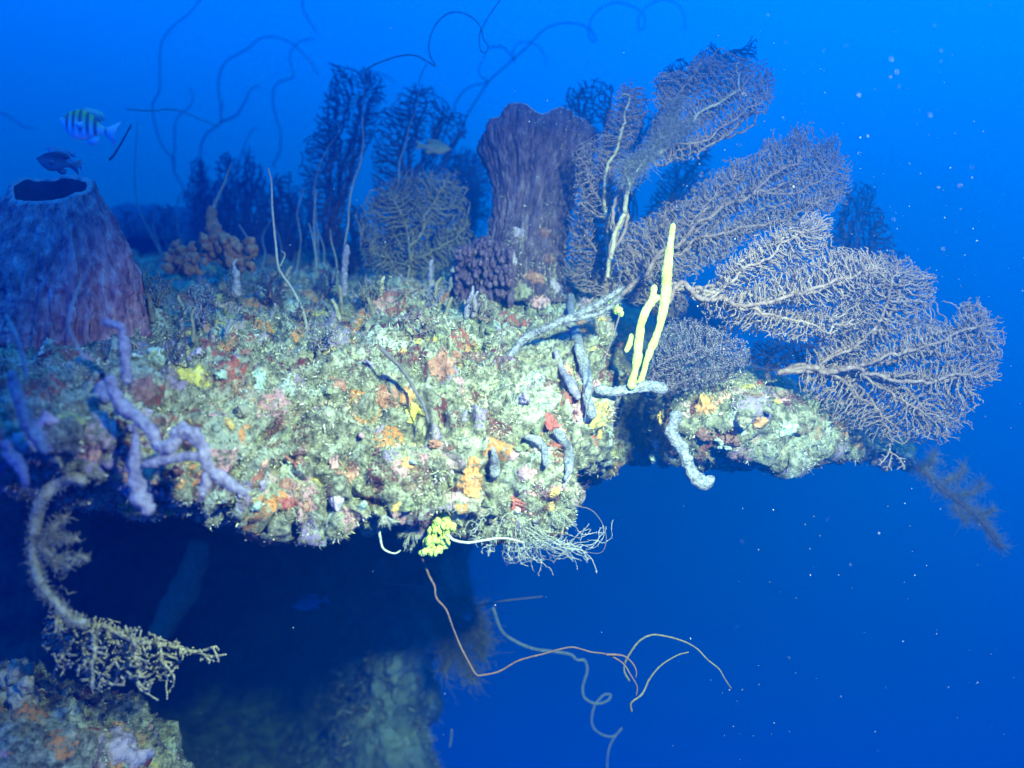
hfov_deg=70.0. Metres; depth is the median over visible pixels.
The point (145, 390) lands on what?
encrusting sponge
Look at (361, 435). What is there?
encrusting sponge
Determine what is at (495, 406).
encrusting sponge
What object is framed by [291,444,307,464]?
encrusting sponge
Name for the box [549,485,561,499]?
encrusting sponge
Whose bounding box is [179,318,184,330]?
sponge finger
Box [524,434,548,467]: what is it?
rope sponge
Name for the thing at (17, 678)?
lumpy sponge
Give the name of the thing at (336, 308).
sponge finger
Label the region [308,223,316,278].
whip coral
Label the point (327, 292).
gorgonian bush
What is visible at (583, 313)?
sponge
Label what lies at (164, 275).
sponge finger
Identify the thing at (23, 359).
whip coral
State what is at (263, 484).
encrusting sponge
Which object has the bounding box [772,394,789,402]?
encrusting sponge
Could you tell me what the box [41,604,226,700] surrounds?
fringed branch
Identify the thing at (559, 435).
rope sponge
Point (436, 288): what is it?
sponge finger
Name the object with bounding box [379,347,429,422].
whip coral
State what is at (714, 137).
sea fan
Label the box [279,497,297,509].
encrusting sponge
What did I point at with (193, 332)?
sponge finger
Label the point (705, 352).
sea fan
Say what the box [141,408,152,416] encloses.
encrusting sponge
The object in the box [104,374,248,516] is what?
rope sponge
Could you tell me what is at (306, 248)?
whip coral
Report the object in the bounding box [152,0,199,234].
whip coral
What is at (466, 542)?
whip coral
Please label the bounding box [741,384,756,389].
encrusting sponge
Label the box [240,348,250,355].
encrusting sponge
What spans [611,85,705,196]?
feathery tuft
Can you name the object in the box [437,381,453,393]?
encrusting sponge
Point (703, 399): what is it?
encrusting sponge
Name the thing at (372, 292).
gorgonian bush
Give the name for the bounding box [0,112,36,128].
whip coral
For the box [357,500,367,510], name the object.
encrusting sponge
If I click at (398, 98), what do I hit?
whip coral
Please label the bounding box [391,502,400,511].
encrusting sponge
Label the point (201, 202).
gorgonian bush
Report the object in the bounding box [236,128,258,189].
whip coral
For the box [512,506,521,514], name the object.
encrusting sponge
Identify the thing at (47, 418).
encrusting sponge
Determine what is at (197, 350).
encrusting sponge
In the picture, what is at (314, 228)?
whip coral
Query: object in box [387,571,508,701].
bottlebrush gorgonian
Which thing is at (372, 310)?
sponge finger
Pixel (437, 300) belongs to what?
gorgonian bush
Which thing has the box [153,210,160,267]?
whip coral
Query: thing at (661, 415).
encrusting sponge
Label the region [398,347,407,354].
encrusting sponge
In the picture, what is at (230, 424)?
encrusting sponge
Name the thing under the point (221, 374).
encrusting sponge
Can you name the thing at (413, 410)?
encrusting sponge
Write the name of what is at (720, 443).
encrusting sponge
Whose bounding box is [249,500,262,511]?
encrusting sponge
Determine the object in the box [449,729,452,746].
whip coral
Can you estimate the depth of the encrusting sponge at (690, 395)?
2.22 m
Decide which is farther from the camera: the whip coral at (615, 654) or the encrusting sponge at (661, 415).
the encrusting sponge at (661, 415)
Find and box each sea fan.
[354,168,475,280]
[563,199,687,322]
[571,79,649,277]
[608,47,775,259]
[614,122,852,297]
[640,317,750,398]
[647,36,758,138]
[669,209,891,343]
[744,336,824,381]
[776,250,1006,445]
[878,441,905,470]
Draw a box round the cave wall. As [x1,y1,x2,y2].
[0,495,471,767]
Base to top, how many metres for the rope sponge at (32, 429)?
0.146 m
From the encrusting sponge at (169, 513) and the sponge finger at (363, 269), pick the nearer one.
the encrusting sponge at (169, 513)
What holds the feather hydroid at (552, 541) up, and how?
attached to the reef ledge
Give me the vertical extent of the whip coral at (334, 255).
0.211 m
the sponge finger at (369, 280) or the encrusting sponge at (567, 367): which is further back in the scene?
the sponge finger at (369, 280)
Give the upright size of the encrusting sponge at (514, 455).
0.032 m
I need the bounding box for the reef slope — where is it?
[0,197,728,351]
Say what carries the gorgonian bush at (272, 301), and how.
on the reef ledge
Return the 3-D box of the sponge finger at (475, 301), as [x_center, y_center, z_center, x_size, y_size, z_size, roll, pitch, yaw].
[-0.122,-0.257,2.369,0.024,0.091,0.020,0,0,29]
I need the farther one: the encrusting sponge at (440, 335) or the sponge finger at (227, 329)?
the encrusting sponge at (440, 335)
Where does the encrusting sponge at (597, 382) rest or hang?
on the reef ledge
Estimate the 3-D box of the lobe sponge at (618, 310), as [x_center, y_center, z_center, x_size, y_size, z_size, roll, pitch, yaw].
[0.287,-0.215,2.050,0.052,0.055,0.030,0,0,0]
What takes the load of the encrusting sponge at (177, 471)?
on the reef ledge
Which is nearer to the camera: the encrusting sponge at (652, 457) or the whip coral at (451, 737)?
the encrusting sponge at (652, 457)
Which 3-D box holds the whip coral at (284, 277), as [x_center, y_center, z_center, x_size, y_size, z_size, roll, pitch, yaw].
[-0.721,-0.425,2.355,0.134,0.546,0.032,0,0,-9]
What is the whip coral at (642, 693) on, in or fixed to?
on the reef ledge
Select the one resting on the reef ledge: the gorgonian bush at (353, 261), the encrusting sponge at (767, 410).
the gorgonian bush at (353, 261)
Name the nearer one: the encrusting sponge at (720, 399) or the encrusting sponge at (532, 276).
the encrusting sponge at (720, 399)
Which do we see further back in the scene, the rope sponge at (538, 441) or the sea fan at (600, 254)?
the sea fan at (600, 254)
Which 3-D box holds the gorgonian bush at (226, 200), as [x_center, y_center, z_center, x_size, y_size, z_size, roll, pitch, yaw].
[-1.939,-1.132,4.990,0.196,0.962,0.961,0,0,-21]
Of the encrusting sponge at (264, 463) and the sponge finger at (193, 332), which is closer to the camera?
the encrusting sponge at (264, 463)
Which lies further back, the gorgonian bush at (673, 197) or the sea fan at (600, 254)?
the gorgonian bush at (673, 197)
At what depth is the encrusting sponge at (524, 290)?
2.68 m
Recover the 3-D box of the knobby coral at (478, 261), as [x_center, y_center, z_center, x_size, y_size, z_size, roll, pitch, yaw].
[-0.104,-0.406,2.650,0.228,0.289,0.245,0,0,0]
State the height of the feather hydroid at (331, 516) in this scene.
0.051 m
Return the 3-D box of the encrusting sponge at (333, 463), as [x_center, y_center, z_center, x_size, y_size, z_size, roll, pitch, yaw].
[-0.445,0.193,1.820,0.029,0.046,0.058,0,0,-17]
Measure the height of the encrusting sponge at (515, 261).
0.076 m
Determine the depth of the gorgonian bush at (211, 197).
5.76 m
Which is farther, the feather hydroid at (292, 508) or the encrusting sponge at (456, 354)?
the encrusting sponge at (456, 354)
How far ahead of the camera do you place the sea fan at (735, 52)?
2.71 m
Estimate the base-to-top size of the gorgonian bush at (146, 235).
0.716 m
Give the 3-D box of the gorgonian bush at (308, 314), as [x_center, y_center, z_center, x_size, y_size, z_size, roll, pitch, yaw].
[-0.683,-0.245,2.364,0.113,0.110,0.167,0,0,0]
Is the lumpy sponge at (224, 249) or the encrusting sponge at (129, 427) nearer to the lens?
the encrusting sponge at (129, 427)
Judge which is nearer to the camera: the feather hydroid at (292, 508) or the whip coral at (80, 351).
the whip coral at (80, 351)
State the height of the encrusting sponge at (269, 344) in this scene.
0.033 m
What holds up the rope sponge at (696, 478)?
hanging from the reef ledge
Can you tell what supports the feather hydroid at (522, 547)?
attached to the reef ledge
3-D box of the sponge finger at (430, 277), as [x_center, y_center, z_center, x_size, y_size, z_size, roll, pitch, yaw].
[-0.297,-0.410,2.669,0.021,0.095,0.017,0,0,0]
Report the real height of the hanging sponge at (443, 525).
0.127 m
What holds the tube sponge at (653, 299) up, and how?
on the reef ledge
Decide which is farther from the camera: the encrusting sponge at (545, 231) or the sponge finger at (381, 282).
the encrusting sponge at (545, 231)
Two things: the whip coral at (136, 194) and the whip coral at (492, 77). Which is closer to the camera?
the whip coral at (136, 194)
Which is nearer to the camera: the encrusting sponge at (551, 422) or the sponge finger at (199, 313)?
the encrusting sponge at (551, 422)
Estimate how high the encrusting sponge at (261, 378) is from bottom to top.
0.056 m
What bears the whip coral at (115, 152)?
on the reef ledge
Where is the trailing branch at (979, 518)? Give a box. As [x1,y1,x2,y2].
[905,442,1017,558]
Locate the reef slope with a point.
(693, 310)
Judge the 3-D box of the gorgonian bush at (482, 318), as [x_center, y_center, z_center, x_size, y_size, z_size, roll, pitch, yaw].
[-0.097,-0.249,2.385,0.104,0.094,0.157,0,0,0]
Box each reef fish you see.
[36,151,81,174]
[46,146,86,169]
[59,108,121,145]
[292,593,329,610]
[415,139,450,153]
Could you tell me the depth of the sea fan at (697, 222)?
2.34 m
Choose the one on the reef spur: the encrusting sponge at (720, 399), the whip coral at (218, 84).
the encrusting sponge at (720, 399)
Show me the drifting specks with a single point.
(720, 317)
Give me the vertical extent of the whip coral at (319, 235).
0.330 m
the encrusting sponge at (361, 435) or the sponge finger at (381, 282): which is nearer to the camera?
the encrusting sponge at (361, 435)
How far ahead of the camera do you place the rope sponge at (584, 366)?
2.04 m
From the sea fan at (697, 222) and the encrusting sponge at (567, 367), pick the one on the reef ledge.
the encrusting sponge at (567, 367)
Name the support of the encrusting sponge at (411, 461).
on the reef ledge
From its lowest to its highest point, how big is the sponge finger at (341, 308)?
0.111 m
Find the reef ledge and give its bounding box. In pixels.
[0,249,626,547]
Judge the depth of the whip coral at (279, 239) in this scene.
4.00 m
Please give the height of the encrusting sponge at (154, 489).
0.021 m
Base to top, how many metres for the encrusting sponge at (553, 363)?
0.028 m
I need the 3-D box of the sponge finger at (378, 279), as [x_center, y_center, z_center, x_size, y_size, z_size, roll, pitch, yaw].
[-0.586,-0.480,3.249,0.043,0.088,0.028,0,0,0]
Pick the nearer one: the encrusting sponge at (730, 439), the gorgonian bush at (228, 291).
the encrusting sponge at (730, 439)
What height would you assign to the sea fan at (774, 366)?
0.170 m
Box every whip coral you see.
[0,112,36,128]
[4,314,29,377]
[67,262,91,359]
[108,124,131,160]
[126,101,223,125]
[134,120,162,255]
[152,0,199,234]
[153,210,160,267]
[173,87,193,170]
[200,36,317,182]
[212,165,230,207]
[221,85,259,122]
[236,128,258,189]
[260,220,270,273]
[267,168,307,328]
[269,199,282,269]
[272,38,314,167]
[296,188,303,272]
[302,0,316,33]
[305,231,311,262]
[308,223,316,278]
[313,95,358,262]
[313,189,317,278]
[315,207,324,262]
[330,229,337,278]
[343,0,499,249]
[377,530,400,553]
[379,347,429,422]
[384,582,541,605]
[388,93,417,109]
[397,63,426,183]
[416,541,637,694]
[442,0,684,170]
[446,533,523,543]
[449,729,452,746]
[454,54,487,109]
[490,41,545,65]
[492,607,621,767]
[567,505,606,553]
[606,653,636,677]
[623,634,731,688]
[630,652,688,711]
[837,192,875,246]
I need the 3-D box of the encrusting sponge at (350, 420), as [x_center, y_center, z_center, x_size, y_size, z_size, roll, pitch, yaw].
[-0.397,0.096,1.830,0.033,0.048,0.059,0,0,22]
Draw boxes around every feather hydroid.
[291,507,297,525]
[307,510,323,524]
[323,512,343,527]
[377,515,395,527]
[398,528,420,552]
[464,506,510,555]
[501,525,553,575]
[512,508,612,572]
[555,503,570,523]
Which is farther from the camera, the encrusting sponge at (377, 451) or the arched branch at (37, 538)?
the encrusting sponge at (377, 451)
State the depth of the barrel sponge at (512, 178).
2.71 m
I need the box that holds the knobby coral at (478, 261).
[454,236,514,307]
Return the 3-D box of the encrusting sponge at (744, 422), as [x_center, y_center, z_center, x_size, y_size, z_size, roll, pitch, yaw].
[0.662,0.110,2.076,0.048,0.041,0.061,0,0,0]
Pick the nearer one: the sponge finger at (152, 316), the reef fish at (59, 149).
the sponge finger at (152, 316)
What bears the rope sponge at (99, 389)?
on the reef ledge
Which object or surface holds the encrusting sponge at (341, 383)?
on the reef ledge
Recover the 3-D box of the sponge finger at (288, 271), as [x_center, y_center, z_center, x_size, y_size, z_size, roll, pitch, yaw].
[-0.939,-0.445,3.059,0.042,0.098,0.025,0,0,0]
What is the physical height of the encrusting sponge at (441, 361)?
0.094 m
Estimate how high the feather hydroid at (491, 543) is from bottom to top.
0.146 m
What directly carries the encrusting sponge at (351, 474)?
on the reef ledge
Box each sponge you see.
[0,174,151,354]
[0,657,39,710]
[1,440,29,487]
[7,370,49,453]
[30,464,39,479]
[35,411,58,428]
[81,442,102,462]
[93,380,109,403]
[102,318,132,384]
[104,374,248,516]
[106,725,154,767]
[112,472,127,482]
[113,409,132,423]
[124,420,131,425]
[126,424,132,432]
[127,373,161,403]
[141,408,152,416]
[141,450,149,461]
[146,347,167,366]
[148,536,209,638]
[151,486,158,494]
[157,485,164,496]
[160,205,258,276]
[164,510,176,516]
[170,464,184,477]
[172,363,210,387]
[187,347,202,359]
[198,337,207,343]
[214,369,227,380]
[223,417,235,429]
[230,259,241,298]
[235,404,253,418]
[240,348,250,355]
[249,368,266,390]
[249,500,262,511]
[257,477,266,492]
[260,459,268,468]
[263,341,276,350]
[278,427,292,444]
[279,477,293,490]
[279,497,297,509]
[283,454,299,466]
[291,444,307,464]
[301,500,309,512]
[325,386,333,394]
[328,496,343,511]
[329,454,338,468]
[330,376,346,391]
[332,386,339,393]
[335,457,358,483]
[340,244,349,297]
[343,415,359,430]
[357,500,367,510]
[358,432,364,438]
[363,359,374,369]
[364,321,374,329]
[373,447,381,454]
[374,384,399,409]
[382,369,391,379]
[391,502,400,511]
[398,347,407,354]
[398,385,414,405]
[398,496,414,512]
[400,457,414,468]
[405,402,424,423]
[408,457,415,464]
[418,510,455,557]
[427,347,462,381]
[429,332,444,340]
[429,439,442,448]
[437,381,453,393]
[451,350,469,359]
[462,351,487,361]
[462,455,482,499]
[476,102,597,302]
[481,498,490,508]
[485,326,494,334]
[487,398,502,414]
[489,446,500,478]
[501,284,624,362]
[507,450,518,460]
[509,495,532,515]
[512,227,524,237]
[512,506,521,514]
[513,251,517,264]
[513,442,530,451]
[514,283,531,299]
[518,393,529,404]
[518,464,537,480]
[521,269,544,284]
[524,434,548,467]
[530,294,550,311]
[531,427,538,434]
[539,226,550,238]
[543,358,560,367]
[543,502,554,511]
[544,252,557,263]
[544,412,567,433]
[549,277,564,295]
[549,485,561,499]
[553,349,580,399]
[553,428,574,480]
[564,364,573,375]
[566,293,575,328]
[570,325,596,418]
[571,402,583,422]
[593,380,600,391]
[594,380,667,396]
[594,429,602,439]
[606,299,623,316]
[624,333,633,352]
[627,284,659,389]
[637,223,675,382]
[649,450,658,463]
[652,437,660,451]
[656,408,666,428]
[664,410,714,489]
[681,391,696,400]
[691,403,717,414]
[694,426,712,441]
[697,393,710,405]
[711,393,731,404]
[714,437,731,450]
[719,433,739,446]
[736,416,751,429]
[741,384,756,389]
[752,417,768,428]
[763,405,772,413]
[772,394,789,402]
[776,420,798,436]
[788,412,798,423]
[806,399,819,411]
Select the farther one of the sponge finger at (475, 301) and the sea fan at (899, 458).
the sponge finger at (475, 301)
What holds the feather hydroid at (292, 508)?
attached to the reef ledge
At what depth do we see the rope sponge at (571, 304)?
2.44 m
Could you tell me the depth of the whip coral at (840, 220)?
3.58 m
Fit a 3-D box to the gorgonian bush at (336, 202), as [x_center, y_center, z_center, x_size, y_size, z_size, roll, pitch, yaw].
[-0.949,-1.327,4.138,0.490,1.228,1.294,0,0,-14]
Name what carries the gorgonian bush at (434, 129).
on the reef ledge
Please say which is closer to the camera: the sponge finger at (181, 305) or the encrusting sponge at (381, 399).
the encrusting sponge at (381, 399)
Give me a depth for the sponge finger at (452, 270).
2.64 m
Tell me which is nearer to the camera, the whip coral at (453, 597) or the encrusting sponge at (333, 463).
the encrusting sponge at (333, 463)
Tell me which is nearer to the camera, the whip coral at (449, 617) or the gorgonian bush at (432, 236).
the whip coral at (449, 617)
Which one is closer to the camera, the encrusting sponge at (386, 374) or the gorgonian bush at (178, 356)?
the gorgonian bush at (178, 356)
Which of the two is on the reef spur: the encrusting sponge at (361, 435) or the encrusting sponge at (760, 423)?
the encrusting sponge at (760, 423)
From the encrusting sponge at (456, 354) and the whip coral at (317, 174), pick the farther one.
the whip coral at (317, 174)
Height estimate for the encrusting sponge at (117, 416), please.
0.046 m
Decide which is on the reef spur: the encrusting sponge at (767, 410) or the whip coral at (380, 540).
the encrusting sponge at (767, 410)
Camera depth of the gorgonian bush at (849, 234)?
3.19 m
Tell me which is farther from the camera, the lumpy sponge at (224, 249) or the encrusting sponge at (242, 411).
the lumpy sponge at (224, 249)
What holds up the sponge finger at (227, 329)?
on the reef ledge
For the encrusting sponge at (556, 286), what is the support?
attached to the barrel sponge at (512, 178)
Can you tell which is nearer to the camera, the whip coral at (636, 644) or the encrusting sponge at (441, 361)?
the encrusting sponge at (441, 361)
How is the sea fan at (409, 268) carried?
on the reef ledge
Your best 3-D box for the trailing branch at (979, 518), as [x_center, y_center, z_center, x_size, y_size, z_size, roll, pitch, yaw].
[1.607,0.419,2.746,0.554,0.478,0.136,0,0,0]
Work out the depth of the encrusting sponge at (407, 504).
1.79 m
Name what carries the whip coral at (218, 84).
on the reef slope
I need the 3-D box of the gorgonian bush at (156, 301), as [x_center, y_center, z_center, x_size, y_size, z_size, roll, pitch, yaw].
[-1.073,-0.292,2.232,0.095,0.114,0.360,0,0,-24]
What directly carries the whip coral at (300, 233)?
on the reef ledge
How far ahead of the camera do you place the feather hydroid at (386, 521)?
1.75 m
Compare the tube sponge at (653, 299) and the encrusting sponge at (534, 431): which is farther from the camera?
the tube sponge at (653, 299)
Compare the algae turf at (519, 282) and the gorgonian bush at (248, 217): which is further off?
the gorgonian bush at (248, 217)
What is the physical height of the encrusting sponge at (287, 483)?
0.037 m
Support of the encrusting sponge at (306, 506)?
on the reef ledge
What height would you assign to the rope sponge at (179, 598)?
0.651 m
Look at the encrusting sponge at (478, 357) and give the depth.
2.06 m
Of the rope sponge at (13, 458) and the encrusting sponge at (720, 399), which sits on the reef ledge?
the rope sponge at (13, 458)
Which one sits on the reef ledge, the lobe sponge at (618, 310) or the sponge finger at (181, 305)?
the sponge finger at (181, 305)
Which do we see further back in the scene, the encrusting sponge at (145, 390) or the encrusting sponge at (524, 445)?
the encrusting sponge at (524, 445)
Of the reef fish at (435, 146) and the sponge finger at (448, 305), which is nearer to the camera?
the sponge finger at (448, 305)
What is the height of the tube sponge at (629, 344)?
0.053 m
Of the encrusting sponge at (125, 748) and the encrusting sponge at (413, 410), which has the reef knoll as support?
the encrusting sponge at (125, 748)
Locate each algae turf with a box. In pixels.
[487,213,570,304]
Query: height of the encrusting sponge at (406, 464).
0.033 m
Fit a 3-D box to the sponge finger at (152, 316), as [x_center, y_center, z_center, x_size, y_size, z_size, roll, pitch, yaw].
[-1.096,-0.235,2.210,0.038,0.103,0.018,0,0,0]
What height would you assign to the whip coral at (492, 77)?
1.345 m
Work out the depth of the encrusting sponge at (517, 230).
2.71 m
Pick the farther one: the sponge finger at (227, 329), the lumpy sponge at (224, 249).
the lumpy sponge at (224, 249)
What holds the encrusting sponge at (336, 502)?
on the reef ledge
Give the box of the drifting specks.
[94,1,1022,764]
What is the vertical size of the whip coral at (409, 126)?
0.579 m
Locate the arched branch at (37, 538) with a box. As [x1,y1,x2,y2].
[22,470,90,628]
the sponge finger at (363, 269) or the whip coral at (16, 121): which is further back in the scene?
the whip coral at (16, 121)
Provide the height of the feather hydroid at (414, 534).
0.069 m
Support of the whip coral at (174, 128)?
on the reef slope
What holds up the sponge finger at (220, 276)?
on the reef ledge
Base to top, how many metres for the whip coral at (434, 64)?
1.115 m
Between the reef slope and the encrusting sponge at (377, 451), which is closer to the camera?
the encrusting sponge at (377, 451)
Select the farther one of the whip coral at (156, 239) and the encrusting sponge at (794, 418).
the whip coral at (156, 239)
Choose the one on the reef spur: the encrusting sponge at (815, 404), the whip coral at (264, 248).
the encrusting sponge at (815, 404)
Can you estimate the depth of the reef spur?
2.29 m
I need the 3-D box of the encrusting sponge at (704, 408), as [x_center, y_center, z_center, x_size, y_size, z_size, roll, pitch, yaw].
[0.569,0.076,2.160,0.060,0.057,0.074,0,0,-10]
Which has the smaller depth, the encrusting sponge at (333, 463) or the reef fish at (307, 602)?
the encrusting sponge at (333, 463)
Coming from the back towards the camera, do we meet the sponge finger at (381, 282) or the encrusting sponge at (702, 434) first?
the sponge finger at (381, 282)
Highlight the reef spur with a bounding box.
[611,298,917,478]
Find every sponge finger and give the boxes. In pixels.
[144,291,155,322]
[159,273,167,291]
[177,295,186,317]
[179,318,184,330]
[190,309,195,342]
[196,262,202,285]
[198,302,203,328]
[217,266,223,289]
[224,319,230,338]
[269,303,276,325]
[283,266,291,288]
[331,299,341,318]
[337,284,344,315]
[361,258,367,275]
[364,277,374,287]
[366,296,375,315]
[375,268,384,285]
[379,276,384,296]
[428,259,432,282]
[432,277,441,304]
[443,297,452,315]
[447,263,455,291]
[464,285,473,318]
[471,291,478,318]
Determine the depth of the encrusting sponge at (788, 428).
2.14 m
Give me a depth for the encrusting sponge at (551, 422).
1.93 m
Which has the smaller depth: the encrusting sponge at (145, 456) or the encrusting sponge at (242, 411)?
the encrusting sponge at (145, 456)
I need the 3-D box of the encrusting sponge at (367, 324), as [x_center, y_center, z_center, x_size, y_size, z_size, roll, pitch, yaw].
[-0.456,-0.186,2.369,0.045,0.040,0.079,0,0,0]
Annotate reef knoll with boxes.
[0,659,194,767]
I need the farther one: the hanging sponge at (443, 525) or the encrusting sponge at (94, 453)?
the hanging sponge at (443, 525)
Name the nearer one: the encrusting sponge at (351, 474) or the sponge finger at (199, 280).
the encrusting sponge at (351, 474)
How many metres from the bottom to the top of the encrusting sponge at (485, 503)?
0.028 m
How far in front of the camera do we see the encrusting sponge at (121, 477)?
1.46 m
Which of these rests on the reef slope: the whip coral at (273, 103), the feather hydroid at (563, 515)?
the whip coral at (273, 103)
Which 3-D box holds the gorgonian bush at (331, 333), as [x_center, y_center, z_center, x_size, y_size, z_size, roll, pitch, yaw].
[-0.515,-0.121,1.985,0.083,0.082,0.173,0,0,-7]
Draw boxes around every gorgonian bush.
[118,207,159,255]
[143,271,175,306]
[147,194,185,252]
[164,326,190,367]
[176,280,217,329]
[178,177,274,251]
[185,157,213,256]
[213,151,241,235]
[219,267,243,304]
[228,146,266,261]
[256,182,321,257]
[256,267,289,305]
[269,171,302,261]
[290,296,323,324]
[298,63,388,250]
[305,324,335,352]
[315,266,338,299]
[319,201,371,275]
[357,275,383,301]
[370,83,467,253]
[372,149,482,262]
[401,309,440,336]
[415,281,452,308]
[446,133,491,248]
[467,295,497,320]
[563,77,614,223]
[614,108,654,229]
[642,148,712,256]
[820,182,903,416]
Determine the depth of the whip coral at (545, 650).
3.70 m
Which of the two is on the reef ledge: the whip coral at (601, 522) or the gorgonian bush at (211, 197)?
the whip coral at (601, 522)
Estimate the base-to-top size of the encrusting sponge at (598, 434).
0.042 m
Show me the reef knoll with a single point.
(82, 749)
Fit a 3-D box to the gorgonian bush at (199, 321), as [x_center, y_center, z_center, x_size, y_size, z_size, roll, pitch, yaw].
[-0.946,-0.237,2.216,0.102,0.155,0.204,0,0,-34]
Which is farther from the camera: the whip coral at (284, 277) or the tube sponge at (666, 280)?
the whip coral at (284, 277)
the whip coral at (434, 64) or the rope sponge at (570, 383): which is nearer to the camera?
the rope sponge at (570, 383)
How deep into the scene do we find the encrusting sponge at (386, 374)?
1.90 m
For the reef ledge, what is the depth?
1.87 m
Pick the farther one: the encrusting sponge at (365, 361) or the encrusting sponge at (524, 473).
the encrusting sponge at (365, 361)
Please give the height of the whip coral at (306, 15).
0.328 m
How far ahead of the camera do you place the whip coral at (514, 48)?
5.80 m
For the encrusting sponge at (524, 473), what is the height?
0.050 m
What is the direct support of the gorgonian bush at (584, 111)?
on the reef ledge
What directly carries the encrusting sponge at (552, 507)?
on the reef ledge
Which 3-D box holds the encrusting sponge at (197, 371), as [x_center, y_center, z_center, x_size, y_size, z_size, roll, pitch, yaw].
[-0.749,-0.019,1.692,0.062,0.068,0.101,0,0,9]
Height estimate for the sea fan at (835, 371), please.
0.597 m
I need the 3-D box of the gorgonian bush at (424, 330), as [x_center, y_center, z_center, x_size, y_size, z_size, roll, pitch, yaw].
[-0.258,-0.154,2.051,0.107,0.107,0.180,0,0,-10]
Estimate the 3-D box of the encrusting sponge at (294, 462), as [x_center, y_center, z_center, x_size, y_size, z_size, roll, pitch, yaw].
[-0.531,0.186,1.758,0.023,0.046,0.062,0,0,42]
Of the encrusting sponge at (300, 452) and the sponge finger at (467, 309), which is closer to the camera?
the encrusting sponge at (300, 452)
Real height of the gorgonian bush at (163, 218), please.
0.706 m
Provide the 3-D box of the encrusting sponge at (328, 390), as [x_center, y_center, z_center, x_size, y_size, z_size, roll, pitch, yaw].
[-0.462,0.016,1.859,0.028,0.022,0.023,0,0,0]
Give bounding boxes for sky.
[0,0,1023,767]
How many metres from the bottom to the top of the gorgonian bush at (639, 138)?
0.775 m
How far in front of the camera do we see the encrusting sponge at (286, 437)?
1.73 m
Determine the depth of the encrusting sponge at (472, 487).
1.87 m
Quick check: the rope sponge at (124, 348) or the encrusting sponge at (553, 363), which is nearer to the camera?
the rope sponge at (124, 348)
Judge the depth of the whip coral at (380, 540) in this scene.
1.90 m
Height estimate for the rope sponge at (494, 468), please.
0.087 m
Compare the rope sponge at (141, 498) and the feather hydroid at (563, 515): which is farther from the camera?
the feather hydroid at (563, 515)
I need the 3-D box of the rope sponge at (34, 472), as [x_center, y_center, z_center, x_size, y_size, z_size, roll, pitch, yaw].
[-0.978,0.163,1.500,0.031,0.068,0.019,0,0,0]
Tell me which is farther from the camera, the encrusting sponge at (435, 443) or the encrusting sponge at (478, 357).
the encrusting sponge at (478, 357)
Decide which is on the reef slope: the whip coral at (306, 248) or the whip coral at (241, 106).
the whip coral at (241, 106)
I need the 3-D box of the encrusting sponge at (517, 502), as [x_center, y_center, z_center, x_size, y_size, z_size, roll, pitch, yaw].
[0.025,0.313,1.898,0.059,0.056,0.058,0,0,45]
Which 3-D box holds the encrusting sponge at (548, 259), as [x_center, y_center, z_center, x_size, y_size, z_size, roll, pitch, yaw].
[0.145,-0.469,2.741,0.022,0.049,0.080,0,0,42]
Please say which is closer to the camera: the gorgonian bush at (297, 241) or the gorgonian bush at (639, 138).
the gorgonian bush at (639, 138)
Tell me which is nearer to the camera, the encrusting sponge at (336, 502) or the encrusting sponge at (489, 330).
the encrusting sponge at (336, 502)
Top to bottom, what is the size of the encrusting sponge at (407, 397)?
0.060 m
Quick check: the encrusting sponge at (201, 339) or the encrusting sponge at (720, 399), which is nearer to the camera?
the encrusting sponge at (201, 339)
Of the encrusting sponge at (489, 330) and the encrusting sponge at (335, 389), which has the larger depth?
the encrusting sponge at (489, 330)
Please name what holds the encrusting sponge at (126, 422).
on the reef ledge
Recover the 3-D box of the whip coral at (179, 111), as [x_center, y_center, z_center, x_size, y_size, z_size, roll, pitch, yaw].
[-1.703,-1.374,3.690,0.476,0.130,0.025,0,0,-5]
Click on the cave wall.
(398, 660)
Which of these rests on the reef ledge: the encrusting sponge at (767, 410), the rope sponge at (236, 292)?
the rope sponge at (236, 292)
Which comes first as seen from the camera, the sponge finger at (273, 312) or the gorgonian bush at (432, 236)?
the sponge finger at (273, 312)
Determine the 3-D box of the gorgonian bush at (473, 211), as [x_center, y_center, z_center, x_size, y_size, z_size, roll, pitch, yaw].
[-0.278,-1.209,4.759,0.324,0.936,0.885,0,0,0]
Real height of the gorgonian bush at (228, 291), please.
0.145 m
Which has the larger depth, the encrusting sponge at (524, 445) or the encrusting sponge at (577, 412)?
the encrusting sponge at (577, 412)
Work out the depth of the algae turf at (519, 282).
2.71 m
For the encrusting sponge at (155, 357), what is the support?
on the reef ledge

